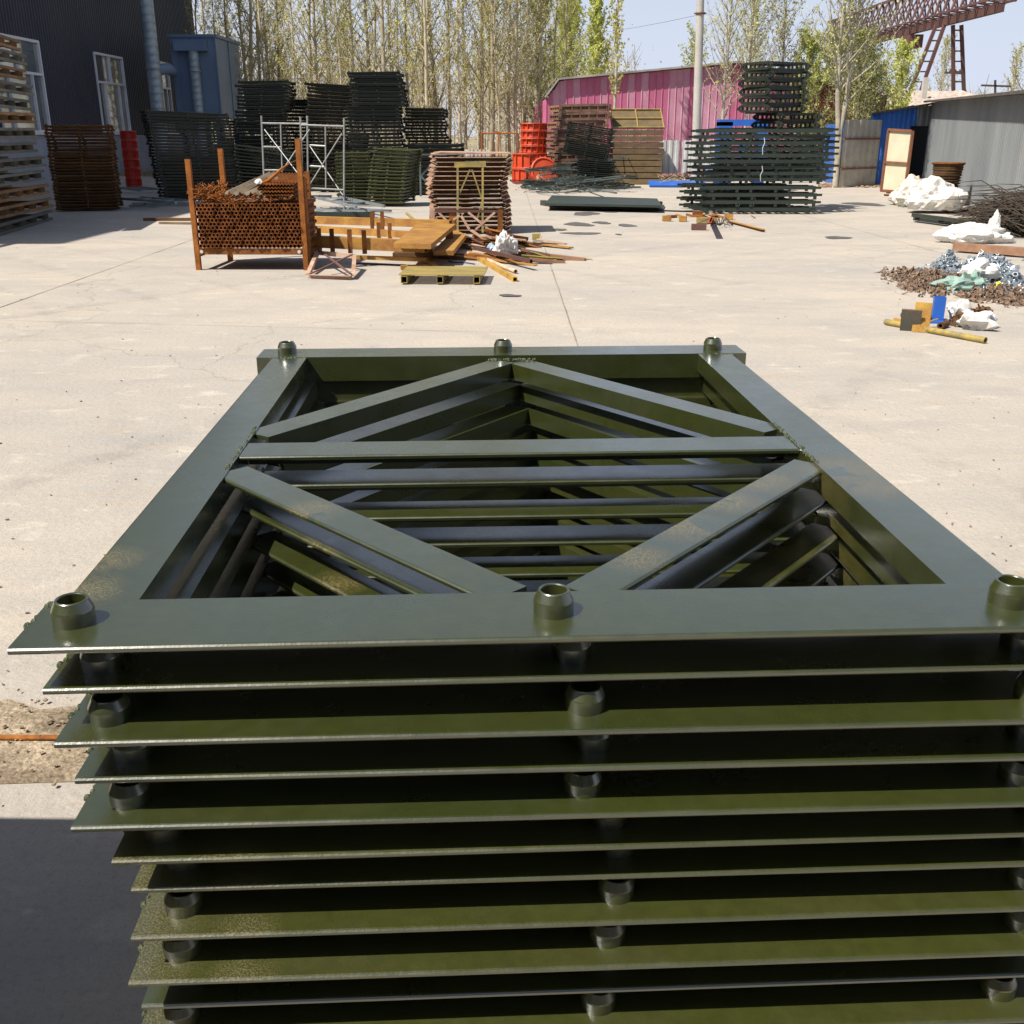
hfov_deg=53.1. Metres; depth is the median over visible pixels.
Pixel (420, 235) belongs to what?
yellow platform
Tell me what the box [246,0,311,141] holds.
poplar tree
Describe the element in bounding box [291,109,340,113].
stacked truss
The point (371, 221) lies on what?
yellow beam
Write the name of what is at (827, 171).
truss beam
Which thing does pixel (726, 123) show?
blue machine
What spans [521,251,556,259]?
scrap plank
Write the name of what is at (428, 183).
channel truss
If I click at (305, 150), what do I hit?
stacked truss
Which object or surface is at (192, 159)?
stacked truss
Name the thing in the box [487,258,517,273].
brown pipe
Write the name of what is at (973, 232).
white sack
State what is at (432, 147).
stacked truss
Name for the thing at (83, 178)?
stacked truss
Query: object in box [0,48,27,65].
steel pallet
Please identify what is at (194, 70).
collector duct
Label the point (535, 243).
scrap piece
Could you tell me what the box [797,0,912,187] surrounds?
forked tree
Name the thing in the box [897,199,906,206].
dark rag
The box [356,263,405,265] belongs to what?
thin rod
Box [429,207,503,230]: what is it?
cross braced frame
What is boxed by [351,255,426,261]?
yellow strip
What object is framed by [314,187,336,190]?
stacked truss
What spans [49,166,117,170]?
stacked truss
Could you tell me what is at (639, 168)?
formwork sheet
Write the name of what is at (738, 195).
truss beam
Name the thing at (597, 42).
bushy tree
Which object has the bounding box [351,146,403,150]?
stacked truss
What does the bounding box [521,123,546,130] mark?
column form
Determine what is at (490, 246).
blue rag
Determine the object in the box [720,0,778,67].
budding tree
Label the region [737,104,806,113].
open truss
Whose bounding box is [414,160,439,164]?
stacked truss
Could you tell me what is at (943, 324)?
rusty nut
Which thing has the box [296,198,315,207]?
scaffold pipe
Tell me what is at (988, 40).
sky
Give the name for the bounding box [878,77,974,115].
old house
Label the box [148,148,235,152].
stacked truss
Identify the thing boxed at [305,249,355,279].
braced square frame
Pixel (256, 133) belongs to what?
stacked truss
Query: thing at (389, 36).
poplar tree
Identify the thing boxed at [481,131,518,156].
red pipe gate
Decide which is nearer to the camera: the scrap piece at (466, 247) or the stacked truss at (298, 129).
the scrap piece at (466, 247)
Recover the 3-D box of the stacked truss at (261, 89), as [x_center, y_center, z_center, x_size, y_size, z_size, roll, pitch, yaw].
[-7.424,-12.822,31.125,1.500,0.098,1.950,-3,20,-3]
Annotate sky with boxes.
[192,0,1023,136]
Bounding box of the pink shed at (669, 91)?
[533,61,886,176]
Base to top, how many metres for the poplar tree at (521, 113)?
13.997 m
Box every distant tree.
[928,31,959,90]
[1000,41,1023,91]
[1011,44,1023,89]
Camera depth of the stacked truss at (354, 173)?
25.01 m
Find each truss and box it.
[7,337,1023,654]
[42,377,1023,694]
[43,124,113,127]
[43,131,114,134]
[44,134,113,137]
[45,127,114,130]
[46,137,114,140]
[46,140,115,144]
[46,144,116,147]
[46,153,116,157]
[47,147,117,150]
[47,150,116,154]
[48,156,118,160]
[48,160,117,164]
[48,163,116,167]
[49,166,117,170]
[50,169,118,174]
[50,172,119,177]
[51,176,119,180]
[52,178,120,184]
[52,181,120,186]
[52,185,119,190]
[53,190,121,196]
[53,194,120,199]
[54,187,120,193]
[54,395,1023,747]
[55,198,120,202]
[55,200,122,206]
[55,203,123,209]
[71,460,1023,831]
[74,424,1023,783]
[112,466,1023,865]
[128,545,1023,986]
[131,487,1023,892]
[131,520,1023,941]
[138,109,228,115]
[140,113,228,119]
[140,116,228,122]
[141,119,230,125]
[141,550,1023,1009]
[141,577,1023,1023]
[143,123,231,127]
[143,126,232,131]
[143,132,232,136]
[144,129,232,134]
[145,135,234,140]
[146,142,233,146]
[147,139,234,143]
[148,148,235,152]
[148,151,235,155]
[148,154,235,158]
[149,145,234,149]
[150,157,237,161]
[150,163,237,167]
[151,160,238,164]
[152,166,239,170]
[152,170,238,173]
[153,173,240,176]
[153,176,240,179]
[155,179,242,183]
[155,182,240,186]
[156,185,234,189]
[157,191,241,195]
[158,188,227,192]
[158,194,239,198]
[213,137,270,139]
[214,128,269,131]
[214,140,269,142]
[216,122,267,125]
[233,143,303,154]
[233,150,303,159]
[234,112,293,117]
[234,124,292,127]
[234,147,305,156]
[234,154,304,162]
[234,157,305,165]
[235,82,294,88]
[235,109,291,113]
[235,119,293,124]
[235,164,306,171]
[236,94,294,99]
[236,98,294,102]
[236,101,294,106]
[236,116,294,120]
[236,127,293,130]
[236,131,294,134]
[236,161,305,168]
[236,177,253,180]
[237,79,295,84]
[237,86,295,91]
[237,90,296,95]
[237,105,294,109]
[237,167,303,173]
[237,174,304,178]
[238,141,294,144]
[238,148,294,151]
[238,171,304,177]
[239,134,297,137]
[239,137,297,141]
[242,144,294,148]
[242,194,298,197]
[284,134,323,137]
[286,113,342,117]
[286,120,327,123]
[287,127,328,130]
[288,141,326,144]
[288,148,322,151]
[291,102,320,106]
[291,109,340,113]
[291,116,341,120]
[293,106,342,110]
[293,124,338,127]
[294,99,318,102]
[295,155,314,158]
[302,138,342,140]
[303,82,351,88]
[305,108,352,113]
[306,86,357,92]
[306,93,355,99]
[306,96,356,102]
[306,112,350,116]
[307,100,357,106]
[308,89,356,95]
[308,104,351,109]
[308,116,352,120]
[308,119,353,124]
[308,123,349,127]
[308,126,349,130]
[309,130,364,134]
[310,166,336,169]
[310,170,340,173]
[310,177,339,180]
[310,180,341,183]
[311,138,368,141]
[311,141,368,144]
[311,152,340,155]
[311,184,340,187]
[312,134,368,137]
[312,145,355,148]
[312,148,356,151]
[312,163,341,165]
[312,173,336,176]
[313,159,335,162]
[314,156,340,158]
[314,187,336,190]
[334,157,372,161]
[335,151,373,154]
[335,154,373,157]
[335,165,375,168]
[335,179,374,181]
[336,162,370,164]
[336,168,374,171]
[336,172,374,175]
[336,175,373,178]
[336,186,375,188]
[336,189,371,192]
[336,193,367,195]
[337,182,372,185]
[341,199,367,202]
[345,105,402,109]
[345,193,374,198]
[346,70,403,76]
[346,109,402,113]
[347,113,402,117]
[347,120,403,124]
[347,132,402,135]
[347,135,403,139]
[348,74,402,79]
[348,82,405,88]
[348,117,402,120]
[349,78,405,84]
[349,124,403,128]
[349,128,405,131]
[349,142,403,146]
[351,90,406,95]
[351,139,405,142]
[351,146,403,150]
[352,86,407,92]
[352,94,407,99]
[352,97,408,102]
[352,101,408,106]
[365,195,414,200]
[366,188,417,193]
[366,191,415,196]
[368,178,417,183]
[368,182,416,186]
[368,185,416,190]
[368,198,414,203]
[369,161,419,166]
[369,165,420,169]
[369,172,418,176]
[369,175,418,179]
[370,168,419,172]
[372,154,421,158]
[372,158,420,162]
[373,146,422,152]
[373,151,422,155]
[402,143,463,147]
[403,117,445,120]
[403,120,447,123]
[403,130,446,132]
[404,123,448,126]
[404,126,446,129]
[404,133,446,135]
[404,147,464,151]
[405,107,447,111]
[405,110,447,114]
[405,113,447,117]
[405,136,448,138]
[407,142,450,143]
[408,139,451,141]
[409,185,436,189]
[411,152,464,155]
[411,165,436,168]
[411,190,455,193]
[414,156,464,159]
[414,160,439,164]
[415,147,450,147]
[416,181,427,185]
[419,154,446,195]
[425,181,507,187]
[426,176,508,183]
[426,185,508,192]
[426,190,507,196]
[427,172,509,178]
[428,168,510,174]
[428,194,509,201]
[429,155,512,160]
[429,163,511,169]
[429,198,511,205]
[429,203,510,210]
[429,208,510,214]
[430,151,511,154]
[430,159,513,165]
[435,212,512,219]
[439,215,511,223]
[456,221,511,228]
[456,224,510,232]
[510,179,552,182]
[515,179,560,184]
[520,185,553,190]
[521,183,555,187]
[523,182,558,184]
[524,181,560,183]
[529,185,557,190]
[531,163,566,168]
[535,168,582,173]
[539,171,571,175]
[541,165,576,171]
[545,136,605,144]
[546,144,606,152]
[546,153,589,160]
[547,120,608,128]
[547,128,606,136]
[548,174,585,181]
[550,103,611,112]
[550,112,610,120]
[553,161,576,168]
[553,184,587,190]
[556,180,583,184]
[561,152,607,160]
[561,167,589,169]
[562,148,607,156]
[562,150,608,158]
[562,176,594,182]
[563,146,608,154]
[564,142,609,151]
[564,144,608,152]
[565,133,610,141]
[565,135,610,143]
[565,136,609,145]
[565,138,609,147]
[565,140,610,148]
[566,125,612,133]
[566,127,612,135]
[566,129,611,137]
[567,123,612,131]
[567,131,611,139]
[568,121,613,129]
[568,177,618,184]
[570,180,614,186]
[575,184,617,188]
[576,162,613,166]
[576,166,613,170]
[576,186,609,189]
[577,160,614,164]
[577,164,615,168]
[577,171,614,174]
[577,173,613,176]
[578,157,615,162]
[578,169,615,172]
[583,175,625,181]
[593,175,637,178]
[594,184,633,188]
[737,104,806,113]
[738,78,807,87]
[739,87,808,95]
[739,95,807,104]
[741,61,811,71]
[742,69,811,79]
[751,121,819,128]
[753,112,821,121]
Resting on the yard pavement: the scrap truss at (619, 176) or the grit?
the grit
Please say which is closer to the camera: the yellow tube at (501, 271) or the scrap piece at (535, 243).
the yellow tube at (501, 271)
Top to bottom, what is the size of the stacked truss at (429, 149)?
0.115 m
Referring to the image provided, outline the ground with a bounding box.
[120,137,520,176]
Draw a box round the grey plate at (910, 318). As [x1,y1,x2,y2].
[900,309,921,330]
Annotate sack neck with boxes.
[987,209,1000,225]
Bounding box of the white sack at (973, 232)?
[933,222,1015,243]
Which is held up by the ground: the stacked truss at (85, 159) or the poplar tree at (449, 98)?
the poplar tree at (449, 98)
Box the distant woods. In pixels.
[208,0,997,152]
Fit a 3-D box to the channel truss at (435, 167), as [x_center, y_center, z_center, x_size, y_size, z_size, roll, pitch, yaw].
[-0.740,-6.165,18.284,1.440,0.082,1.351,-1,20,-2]
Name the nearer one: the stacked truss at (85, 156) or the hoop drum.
the stacked truss at (85, 156)
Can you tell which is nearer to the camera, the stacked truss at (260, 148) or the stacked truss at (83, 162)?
the stacked truss at (83, 162)
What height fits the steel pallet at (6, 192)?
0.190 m
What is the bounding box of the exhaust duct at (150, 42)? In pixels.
[139,0,167,173]
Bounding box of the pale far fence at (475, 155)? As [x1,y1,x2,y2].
[376,148,488,156]
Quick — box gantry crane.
[820,0,1016,90]
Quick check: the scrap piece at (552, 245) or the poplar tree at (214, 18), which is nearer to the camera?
the scrap piece at (552, 245)
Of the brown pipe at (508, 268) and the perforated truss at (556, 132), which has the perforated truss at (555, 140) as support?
the perforated truss at (556, 132)
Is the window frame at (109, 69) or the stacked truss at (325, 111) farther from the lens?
the window frame at (109, 69)
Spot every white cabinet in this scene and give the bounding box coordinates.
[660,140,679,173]
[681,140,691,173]
[701,140,714,170]
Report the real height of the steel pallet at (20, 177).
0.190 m
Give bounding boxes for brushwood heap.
[940,180,1023,236]
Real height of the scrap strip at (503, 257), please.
0.084 m
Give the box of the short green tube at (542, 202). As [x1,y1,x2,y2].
[540,200,548,206]
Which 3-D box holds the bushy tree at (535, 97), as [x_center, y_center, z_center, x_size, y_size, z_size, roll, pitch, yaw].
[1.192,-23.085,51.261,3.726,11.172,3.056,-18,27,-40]
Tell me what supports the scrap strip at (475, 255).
on the yard pavement
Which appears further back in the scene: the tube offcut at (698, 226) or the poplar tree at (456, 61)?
the poplar tree at (456, 61)
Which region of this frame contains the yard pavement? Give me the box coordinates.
[0,176,1023,1023]
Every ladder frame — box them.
[454,161,485,232]
[911,213,975,224]
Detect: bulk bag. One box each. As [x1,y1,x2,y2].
[888,174,921,204]
[904,175,967,209]
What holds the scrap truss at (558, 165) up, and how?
on the scrap truss
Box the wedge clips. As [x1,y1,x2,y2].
[187,179,298,208]
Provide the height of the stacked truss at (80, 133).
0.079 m
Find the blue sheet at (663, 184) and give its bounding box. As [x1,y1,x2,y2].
[648,181,705,186]
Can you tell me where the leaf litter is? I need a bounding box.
[818,182,879,187]
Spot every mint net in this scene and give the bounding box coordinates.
[930,275,974,291]
[961,269,989,287]
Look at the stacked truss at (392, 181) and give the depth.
24.73 m
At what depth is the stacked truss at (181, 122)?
26.96 m
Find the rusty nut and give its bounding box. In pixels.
[937,320,949,328]
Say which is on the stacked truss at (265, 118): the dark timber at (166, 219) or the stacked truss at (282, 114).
the stacked truss at (282, 114)
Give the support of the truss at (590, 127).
on the truss at (589, 129)
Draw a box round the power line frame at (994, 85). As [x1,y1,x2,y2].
[945,69,1010,92]
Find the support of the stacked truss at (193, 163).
on the stacked truss at (183, 166)
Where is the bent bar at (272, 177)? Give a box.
[262,160,295,182]
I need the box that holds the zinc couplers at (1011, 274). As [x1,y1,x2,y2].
[916,249,1023,292]
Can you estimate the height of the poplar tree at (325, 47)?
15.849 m
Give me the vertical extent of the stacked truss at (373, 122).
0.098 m
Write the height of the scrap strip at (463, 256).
0.066 m
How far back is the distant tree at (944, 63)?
91.56 m
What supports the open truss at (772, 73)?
on the open truss at (768, 81)
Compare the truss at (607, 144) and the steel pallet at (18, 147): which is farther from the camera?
the truss at (607, 144)
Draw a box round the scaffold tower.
[260,116,344,208]
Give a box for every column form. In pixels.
[120,131,136,139]
[121,140,137,149]
[122,150,138,158]
[123,159,139,168]
[124,168,140,177]
[125,178,141,186]
[512,153,546,168]
[512,168,532,182]
[520,146,546,152]
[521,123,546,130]
[521,131,546,137]
[521,138,546,145]
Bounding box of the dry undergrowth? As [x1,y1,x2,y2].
[117,150,512,175]
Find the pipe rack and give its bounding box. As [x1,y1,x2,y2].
[184,139,317,269]
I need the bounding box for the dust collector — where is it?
[167,34,244,161]
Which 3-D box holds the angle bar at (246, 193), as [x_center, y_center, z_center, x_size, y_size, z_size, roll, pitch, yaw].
[-3.215,-4.154,13.087,0.066,0.194,0.554,14,24,33]
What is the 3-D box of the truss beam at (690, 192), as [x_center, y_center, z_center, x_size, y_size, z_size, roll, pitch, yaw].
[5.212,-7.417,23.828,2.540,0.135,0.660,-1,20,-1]
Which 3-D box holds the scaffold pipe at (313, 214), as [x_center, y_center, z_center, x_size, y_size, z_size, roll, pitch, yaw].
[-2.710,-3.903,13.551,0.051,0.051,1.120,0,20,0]
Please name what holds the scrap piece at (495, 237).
on the scrap piece
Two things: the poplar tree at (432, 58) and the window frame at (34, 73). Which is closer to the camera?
the window frame at (34, 73)
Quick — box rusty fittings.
[946,303,993,326]
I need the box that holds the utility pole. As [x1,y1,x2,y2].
[691,0,706,176]
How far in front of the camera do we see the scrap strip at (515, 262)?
13.87 m
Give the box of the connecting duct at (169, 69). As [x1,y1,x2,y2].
[160,63,176,77]
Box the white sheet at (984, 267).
[959,257,999,278]
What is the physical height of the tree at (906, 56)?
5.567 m
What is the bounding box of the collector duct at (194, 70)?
[188,51,208,155]
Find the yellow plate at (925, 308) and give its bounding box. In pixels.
[911,302,932,332]
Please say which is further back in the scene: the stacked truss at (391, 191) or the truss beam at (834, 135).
the stacked truss at (391, 191)
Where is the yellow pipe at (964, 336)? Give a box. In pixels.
[883,319,987,342]
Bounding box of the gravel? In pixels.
[2,689,92,785]
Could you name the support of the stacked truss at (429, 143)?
on the stacked truss at (432, 147)
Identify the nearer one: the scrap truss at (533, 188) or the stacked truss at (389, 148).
the stacked truss at (389, 148)
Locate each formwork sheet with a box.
[607,130,663,134]
[607,136,662,141]
[608,154,662,159]
[609,109,664,128]
[609,148,663,153]
[610,142,663,147]
[613,178,660,183]
[614,160,661,165]
[614,166,661,171]
[614,172,661,177]
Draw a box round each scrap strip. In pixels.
[433,255,476,260]
[443,253,469,258]
[450,255,475,258]
[468,253,505,262]
[476,257,537,265]
[484,253,526,262]
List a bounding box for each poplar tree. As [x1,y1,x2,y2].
[183,0,210,33]
[192,0,231,143]
[194,0,232,120]
[200,0,274,106]
[204,2,227,140]
[205,0,248,140]
[213,0,252,134]
[218,0,293,106]
[222,0,284,84]
[234,0,257,80]
[234,0,289,80]
[239,0,297,148]
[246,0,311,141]
[247,0,302,141]
[256,0,304,148]
[269,0,323,138]
[275,0,348,141]
[279,0,350,141]
[295,0,357,141]
[306,0,338,141]
[315,0,357,138]
[323,0,403,143]
[326,0,379,128]
[330,0,364,124]
[332,1,362,124]
[342,0,401,143]
[345,0,405,139]
[369,0,410,146]
[378,0,420,146]
[388,0,431,142]
[392,0,460,142]
[393,0,464,142]
[397,0,453,142]
[398,1,431,142]
[409,0,471,147]
[434,0,499,147]
[438,0,486,149]
[444,0,530,156]
[446,0,514,149]
[453,0,519,156]
[461,2,489,149]
[468,1,507,127]
[475,0,503,149]
[475,0,556,152]
[477,0,518,170]
[488,0,543,173]
[500,0,544,145]
[501,0,558,125]
[504,0,593,122]
[511,0,560,102]
[522,3,556,106]
[533,0,592,81]
[541,0,574,95]
[547,0,592,97]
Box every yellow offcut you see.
[400,264,428,269]
[425,257,437,265]
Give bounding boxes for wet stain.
[499,294,521,295]
[562,232,597,233]
[565,222,593,225]
[574,212,599,214]
[592,221,609,223]
[619,224,635,225]
[825,236,851,238]
[843,202,885,205]
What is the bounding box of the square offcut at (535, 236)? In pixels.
[532,233,539,239]
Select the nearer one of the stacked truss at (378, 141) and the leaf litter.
the stacked truss at (378, 141)
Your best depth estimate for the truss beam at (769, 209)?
22.52 m
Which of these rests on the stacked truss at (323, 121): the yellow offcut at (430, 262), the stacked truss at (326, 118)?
the stacked truss at (326, 118)
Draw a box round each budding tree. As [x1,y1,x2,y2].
[678,20,710,65]
[686,0,770,118]
[703,0,804,133]
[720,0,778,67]
[753,0,822,139]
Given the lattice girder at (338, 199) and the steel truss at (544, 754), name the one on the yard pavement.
the lattice girder at (338, 199)
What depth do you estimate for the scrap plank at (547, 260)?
13.93 m
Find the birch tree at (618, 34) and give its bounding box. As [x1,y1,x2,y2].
[603,0,629,135]
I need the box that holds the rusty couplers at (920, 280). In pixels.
[875,265,1023,307]
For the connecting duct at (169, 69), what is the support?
attached to the exhaust duct at (150, 42)
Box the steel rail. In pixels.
[0,735,57,739]
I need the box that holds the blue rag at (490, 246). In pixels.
[487,243,494,249]
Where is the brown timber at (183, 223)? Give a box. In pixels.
[159,222,190,224]
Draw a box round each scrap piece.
[459,245,476,250]
[462,242,484,246]
[464,241,488,243]
[466,236,485,247]
[469,229,483,238]
[484,228,514,235]
[484,235,525,240]
[485,231,528,240]
[489,228,501,233]
[489,233,524,238]
[525,244,541,247]
[532,242,556,246]
[536,238,566,243]
[541,244,573,247]
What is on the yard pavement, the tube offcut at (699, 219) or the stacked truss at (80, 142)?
the tube offcut at (699, 219)
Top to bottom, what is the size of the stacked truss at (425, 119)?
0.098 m
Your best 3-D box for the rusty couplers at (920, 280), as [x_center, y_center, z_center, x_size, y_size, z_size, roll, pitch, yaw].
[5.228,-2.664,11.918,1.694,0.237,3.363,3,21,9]
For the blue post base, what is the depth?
9.51 m
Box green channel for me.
[316,212,374,216]
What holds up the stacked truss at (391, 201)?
on the yard pavement
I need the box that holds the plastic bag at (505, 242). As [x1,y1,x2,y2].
[492,229,518,254]
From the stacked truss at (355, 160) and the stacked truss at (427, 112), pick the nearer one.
the stacked truss at (355, 160)
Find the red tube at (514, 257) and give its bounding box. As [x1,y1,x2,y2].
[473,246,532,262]
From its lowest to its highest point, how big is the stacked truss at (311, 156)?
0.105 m
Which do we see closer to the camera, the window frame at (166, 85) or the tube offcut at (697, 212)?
the tube offcut at (697, 212)
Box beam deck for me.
[545,195,663,210]
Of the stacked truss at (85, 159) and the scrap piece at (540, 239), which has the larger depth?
the stacked truss at (85, 159)
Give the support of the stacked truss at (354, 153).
on the stacked truss at (355, 156)
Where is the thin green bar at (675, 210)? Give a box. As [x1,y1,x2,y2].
[652,210,708,212]
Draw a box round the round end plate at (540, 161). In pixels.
[529,156,557,180]
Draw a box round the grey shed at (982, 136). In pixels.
[922,90,1023,206]
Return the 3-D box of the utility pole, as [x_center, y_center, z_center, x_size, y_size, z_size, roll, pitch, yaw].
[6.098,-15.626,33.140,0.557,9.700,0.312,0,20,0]
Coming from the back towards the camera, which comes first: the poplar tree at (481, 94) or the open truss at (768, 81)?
the poplar tree at (481, 94)
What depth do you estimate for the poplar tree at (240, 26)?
51.68 m
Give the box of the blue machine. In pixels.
[706,119,767,182]
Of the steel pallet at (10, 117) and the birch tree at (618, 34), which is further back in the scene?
the birch tree at (618, 34)
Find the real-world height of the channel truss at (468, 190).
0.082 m
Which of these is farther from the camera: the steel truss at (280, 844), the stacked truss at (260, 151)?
the stacked truss at (260, 151)
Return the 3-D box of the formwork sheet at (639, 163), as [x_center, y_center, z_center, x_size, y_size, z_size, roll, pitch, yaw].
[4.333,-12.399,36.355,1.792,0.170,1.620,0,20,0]
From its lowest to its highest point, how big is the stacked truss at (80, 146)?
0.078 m
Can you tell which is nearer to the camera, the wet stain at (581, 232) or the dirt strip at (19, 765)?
the dirt strip at (19, 765)
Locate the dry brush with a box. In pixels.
[657,172,704,182]
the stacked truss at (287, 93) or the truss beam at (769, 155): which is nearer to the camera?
the truss beam at (769, 155)
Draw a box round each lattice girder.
[119,196,199,203]
[120,186,158,190]
[129,202,188,206]
[314,196,385,207]
[314,206,391,211]
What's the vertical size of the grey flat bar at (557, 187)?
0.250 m
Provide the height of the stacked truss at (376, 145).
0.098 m
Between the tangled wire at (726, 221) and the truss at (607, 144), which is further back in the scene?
the truss at (607, 144)
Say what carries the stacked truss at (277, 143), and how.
on the stacked truss at (288, 146)
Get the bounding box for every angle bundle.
[257,172,305,184]
[257,178,306,188]
[257,184,308,192]
[260,190,308,195]
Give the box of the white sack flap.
[946,298,971,318]
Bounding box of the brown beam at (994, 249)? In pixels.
[952,242,1023,255]
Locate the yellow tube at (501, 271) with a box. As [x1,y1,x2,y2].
[467,251,516,281]
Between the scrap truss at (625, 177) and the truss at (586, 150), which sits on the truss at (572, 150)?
the truss at (586, 150)
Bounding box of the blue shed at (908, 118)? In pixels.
[871,103,932,183]
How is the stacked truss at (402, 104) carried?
on the stacked truss at (395, 107)
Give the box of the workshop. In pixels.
[0,0,196,185]
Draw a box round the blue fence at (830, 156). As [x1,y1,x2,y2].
[823,123,844,182]
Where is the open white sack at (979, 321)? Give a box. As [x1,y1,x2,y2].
[956,309,999,330]
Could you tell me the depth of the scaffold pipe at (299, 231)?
13.20 m
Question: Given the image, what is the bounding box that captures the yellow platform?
[393,212,465,258]
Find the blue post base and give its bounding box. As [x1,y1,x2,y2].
[930,296,950,323]
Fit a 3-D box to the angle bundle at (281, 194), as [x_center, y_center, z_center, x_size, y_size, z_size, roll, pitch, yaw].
[-2.964,-4.147,13.301,0.512,0.046,0.753,1,20,2]
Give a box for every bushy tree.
[511,0,561,122]
[541,0,601,98]
[579,0,618,74]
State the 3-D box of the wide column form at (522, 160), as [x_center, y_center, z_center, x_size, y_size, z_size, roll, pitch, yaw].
[0.630,-12.499,36.425,1.260,0.500,1.240,-4,21,-11]
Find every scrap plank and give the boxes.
[512,259,551,263]
[520,248,549,256]
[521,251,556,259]
[521,254,563,260]
[530,258,564,263]
[550,254,585,260]
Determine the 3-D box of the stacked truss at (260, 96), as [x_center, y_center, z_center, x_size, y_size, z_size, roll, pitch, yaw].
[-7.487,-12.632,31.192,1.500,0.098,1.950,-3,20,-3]
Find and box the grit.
[0,208,1011,684]
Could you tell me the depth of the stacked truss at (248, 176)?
27.94 m
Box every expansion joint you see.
[1,193,323,306]
[525,191,577,345]
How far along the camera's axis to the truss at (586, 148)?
32.68 m
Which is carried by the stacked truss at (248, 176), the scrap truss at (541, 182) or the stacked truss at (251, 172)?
the stacked truss at (251, 172)
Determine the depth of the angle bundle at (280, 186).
13.02 m
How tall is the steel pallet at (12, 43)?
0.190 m
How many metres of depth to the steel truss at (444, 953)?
1.57 m
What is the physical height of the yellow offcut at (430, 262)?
0.060 m
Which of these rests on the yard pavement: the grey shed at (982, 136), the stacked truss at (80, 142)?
the grey shed at (982, 136)
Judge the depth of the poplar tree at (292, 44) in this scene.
42.94 m
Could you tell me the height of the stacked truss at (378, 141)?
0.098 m
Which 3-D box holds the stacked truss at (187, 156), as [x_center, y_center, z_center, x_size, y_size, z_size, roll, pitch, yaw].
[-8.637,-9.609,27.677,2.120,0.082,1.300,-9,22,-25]
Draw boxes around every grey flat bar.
[536,183,578,192]
[538,190,597,193]
[564,181,612,193]
[588,188,616,193]
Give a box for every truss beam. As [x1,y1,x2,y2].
[676,196,788,203]
[677,183,786,189]
[679,190,793,196]
[679,203,792,210]
[683,159,823,165]
[685,141,826,147]
[685,147,825,153]
[685,177,824,183]
[686,171,826,177]
[687,165,826,171]
[688,135,829,141]
[688,153,828,159]
[690,206,815,213]
[691,129,833,135]
[695,185,820,192]
[695,199,820,206]
[696,192,821,199]
[705,175,832,181]
[706,157,834,163]
[708,169,835,175]
[709,128,838,133]
[709,152,838,157]
[710,140,838,145]
[710,146,838,151]
[710,163,838,169]
[711,134,840,139]
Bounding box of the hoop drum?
[932,162,965,186]
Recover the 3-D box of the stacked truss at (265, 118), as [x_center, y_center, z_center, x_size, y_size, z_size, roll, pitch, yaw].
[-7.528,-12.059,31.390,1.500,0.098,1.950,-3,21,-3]
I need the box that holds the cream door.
[880,128,914,191]
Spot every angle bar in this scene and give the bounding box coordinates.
[222,178,254,195]
[228,171,270,193]
[232,182,253,195]
[239,171,274,193]
[243,178,276,195]
[249,176,277,193]
[255,177,287,195]
[727,220,764,231]
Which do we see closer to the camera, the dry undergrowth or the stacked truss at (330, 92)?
the stacked truss at (330, 92)
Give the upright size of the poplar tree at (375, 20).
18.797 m
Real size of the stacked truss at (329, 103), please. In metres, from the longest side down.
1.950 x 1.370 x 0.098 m
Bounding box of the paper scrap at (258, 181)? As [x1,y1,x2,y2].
[254,179,261,183]
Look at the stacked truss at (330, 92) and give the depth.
30.13 m
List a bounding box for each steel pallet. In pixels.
[0,34,21,50]
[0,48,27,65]
[0,64,27,79]
[0,80,34,95]
[0,96,31,110]
[0,111,36,122]
[0,128,39,138]
[0,142,37,153]
[0,156,46,170]
[0,170,45,186]
[0,184,49,202]
[0,197,53,218]
[0,210,52,235]
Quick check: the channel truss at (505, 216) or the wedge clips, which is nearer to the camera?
the wedge clips
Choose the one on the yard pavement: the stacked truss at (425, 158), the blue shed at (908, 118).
the blue shed at (908, 118)
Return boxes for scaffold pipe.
[229,198,251,207]
[238,199,257,207]
[294,202,313,210]
[295,210,314,218]
[295,216,314,225]
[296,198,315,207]
[296,205,315,214]
[296,223,314,233]
[296,230,315,240]
[297,212,316,221]
[297,219,316,229]
[298,226,317,236]
[298,233,316,244]
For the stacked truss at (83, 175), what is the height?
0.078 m
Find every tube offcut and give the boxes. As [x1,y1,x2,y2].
[662,215,670,220]
[679,216,686,221]
[691,224,706,229]
[692,211,702,214]
[696,217,717,222]
[724,214,732,218]
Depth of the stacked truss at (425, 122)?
31.51 m
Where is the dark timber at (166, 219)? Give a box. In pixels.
[143,218,190,220]
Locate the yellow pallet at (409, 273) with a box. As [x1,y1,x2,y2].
[399,266,487,283]
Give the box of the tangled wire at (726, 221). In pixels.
[697,217,732,226]
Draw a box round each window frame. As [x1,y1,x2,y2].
[0,33,51,134]
[93,52,131,134]
[160,61,178,133]
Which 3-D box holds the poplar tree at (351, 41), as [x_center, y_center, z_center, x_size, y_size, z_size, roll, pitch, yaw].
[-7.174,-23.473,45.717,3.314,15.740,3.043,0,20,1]
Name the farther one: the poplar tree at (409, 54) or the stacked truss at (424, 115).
the poplar tree at (409, 54)
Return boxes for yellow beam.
[311,228,428,253]
[315,211,451,228]
[315,222,407,237]
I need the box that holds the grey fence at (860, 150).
[838,120,881,187]
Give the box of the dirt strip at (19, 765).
[0,699,89,783]
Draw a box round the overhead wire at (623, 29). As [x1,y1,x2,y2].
[503,15,695,37]
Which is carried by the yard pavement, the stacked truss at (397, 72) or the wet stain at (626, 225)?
the wet stain at (626, 225)

